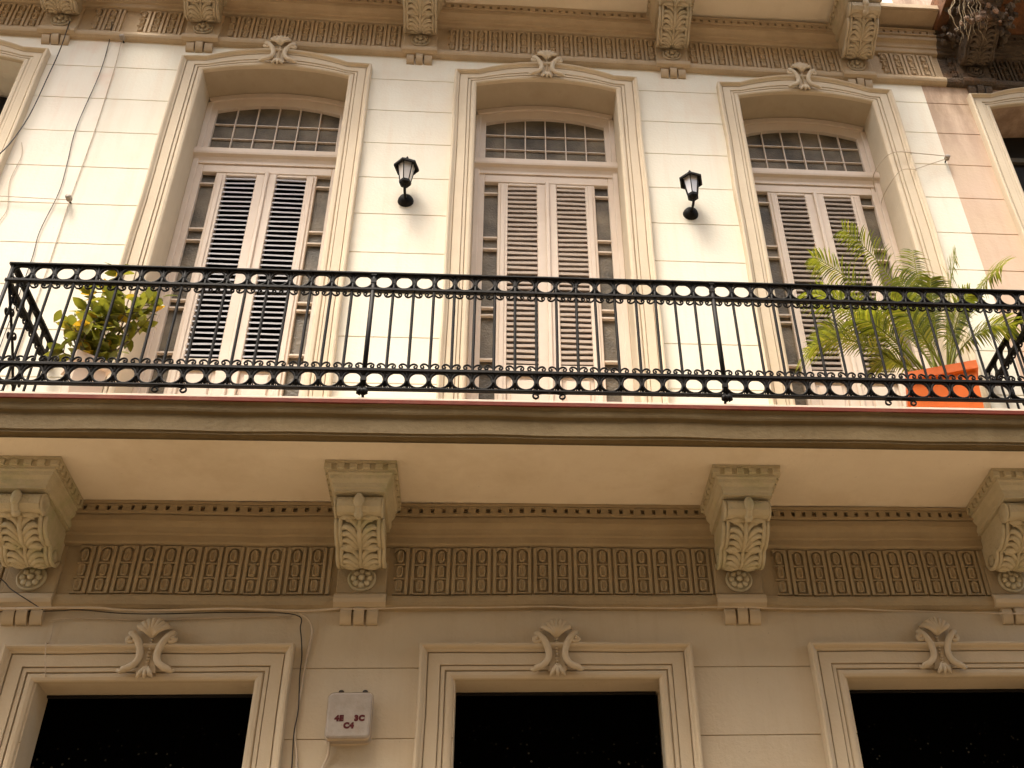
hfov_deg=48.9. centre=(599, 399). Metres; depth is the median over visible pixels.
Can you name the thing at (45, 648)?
cable
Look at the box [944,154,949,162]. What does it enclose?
wall insulator
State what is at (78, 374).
planter
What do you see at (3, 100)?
window pane
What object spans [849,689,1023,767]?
window pane
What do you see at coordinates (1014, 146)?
window pane
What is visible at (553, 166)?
balcony door
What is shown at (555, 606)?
cable
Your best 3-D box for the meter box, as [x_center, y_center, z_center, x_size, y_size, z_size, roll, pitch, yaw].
[-1.410,1.786,6.332,0.254,0.304,0.099,1,-37,-5]
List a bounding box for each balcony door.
[132,93,344,395]
[466,106,634,401]
[743,118,930,406]
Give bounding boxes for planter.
[60,349,110,392]
[905,360,983,407]
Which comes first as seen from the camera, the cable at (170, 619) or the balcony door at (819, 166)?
the cable at (170, 619)
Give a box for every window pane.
[0,97,6,114]
[30,694,252,767]
[453,691,660,767]
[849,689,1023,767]
[1002,138,1023,191]
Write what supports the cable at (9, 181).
attached to the building at (32, 33)
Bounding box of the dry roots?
[949,0,988,44]
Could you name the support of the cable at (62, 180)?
attached to the building at (32, 33)
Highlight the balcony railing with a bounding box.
[0,262,1023,408]
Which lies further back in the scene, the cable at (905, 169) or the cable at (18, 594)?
the cable at (905, 169)
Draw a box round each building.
[0,0,135,389]
[0,0,1023,767]
[892,0,1023,380]
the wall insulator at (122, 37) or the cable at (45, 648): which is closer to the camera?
the cable at (45, 648)
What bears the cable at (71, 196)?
hanging from the wall insulator at (122, 37)
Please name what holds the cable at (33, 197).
attached to the building at (32, 33)
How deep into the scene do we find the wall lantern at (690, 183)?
9.08 m
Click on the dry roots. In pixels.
(963, 12)
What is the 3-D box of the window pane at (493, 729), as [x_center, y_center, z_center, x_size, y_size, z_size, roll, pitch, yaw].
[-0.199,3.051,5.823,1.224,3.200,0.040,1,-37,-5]
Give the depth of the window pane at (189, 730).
6.44 m
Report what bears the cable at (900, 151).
attached to the building at (560, 138)
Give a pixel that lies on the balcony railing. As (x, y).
(45, 364)
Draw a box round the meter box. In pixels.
[324,690,373,744]
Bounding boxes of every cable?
[0,21,69,153]
[0,21,112,346]
[0,142,22,219]
[0,578,42,609]
[0,606,339,611]
[0,609,301,767]
[1,196,65,199]
[6,41,121,385]
[45,622,54,676]
[50,616,290,621]
[293,612,312,767]
[321,742,330,767]
[339,606,743,609]
[744,607,1023,613]
[873,151,944,191]
[881,158,947,203]
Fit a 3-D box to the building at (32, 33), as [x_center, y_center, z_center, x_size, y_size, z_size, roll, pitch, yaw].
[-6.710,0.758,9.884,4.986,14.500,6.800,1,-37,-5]
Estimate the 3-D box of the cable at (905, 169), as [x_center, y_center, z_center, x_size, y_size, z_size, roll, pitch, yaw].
[2.687,-1.958,9.683,0.643,0.276,0.264,-19,-40,20]
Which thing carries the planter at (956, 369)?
on the building at (560, 138)
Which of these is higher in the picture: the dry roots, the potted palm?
the dry roots
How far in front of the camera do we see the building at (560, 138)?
7.12 m
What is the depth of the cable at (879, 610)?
7.01 m
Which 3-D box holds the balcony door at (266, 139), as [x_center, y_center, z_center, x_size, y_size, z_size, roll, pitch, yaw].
[-2.749,-1.008,8.759,1.244,4.295,0.130,1,-37,-5]
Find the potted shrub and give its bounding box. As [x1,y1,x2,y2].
[44,262,176,361]
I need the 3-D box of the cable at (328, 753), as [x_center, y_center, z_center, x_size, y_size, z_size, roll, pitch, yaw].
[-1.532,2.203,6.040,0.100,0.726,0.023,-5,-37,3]
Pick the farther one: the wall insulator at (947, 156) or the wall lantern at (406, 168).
the wall insulator at (947, 156)
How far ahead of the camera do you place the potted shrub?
7.32 m
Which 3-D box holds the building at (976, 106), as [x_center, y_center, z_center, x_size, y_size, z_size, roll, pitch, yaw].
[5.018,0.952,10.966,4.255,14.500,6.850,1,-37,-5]
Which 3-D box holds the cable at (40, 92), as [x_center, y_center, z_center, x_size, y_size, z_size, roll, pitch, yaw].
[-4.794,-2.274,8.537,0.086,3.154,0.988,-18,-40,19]
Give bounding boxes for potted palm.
[794,218,1022,389]
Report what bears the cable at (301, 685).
attached to the building at (560, 138)
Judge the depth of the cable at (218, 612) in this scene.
6.60 m
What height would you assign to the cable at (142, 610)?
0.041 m
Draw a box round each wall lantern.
[394,156,418,206]
[679,170,701,219]
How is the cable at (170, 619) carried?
attached to the building at (560, 138)
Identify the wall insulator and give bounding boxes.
[65,194,71,203]
[119,34,124,42]
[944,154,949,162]

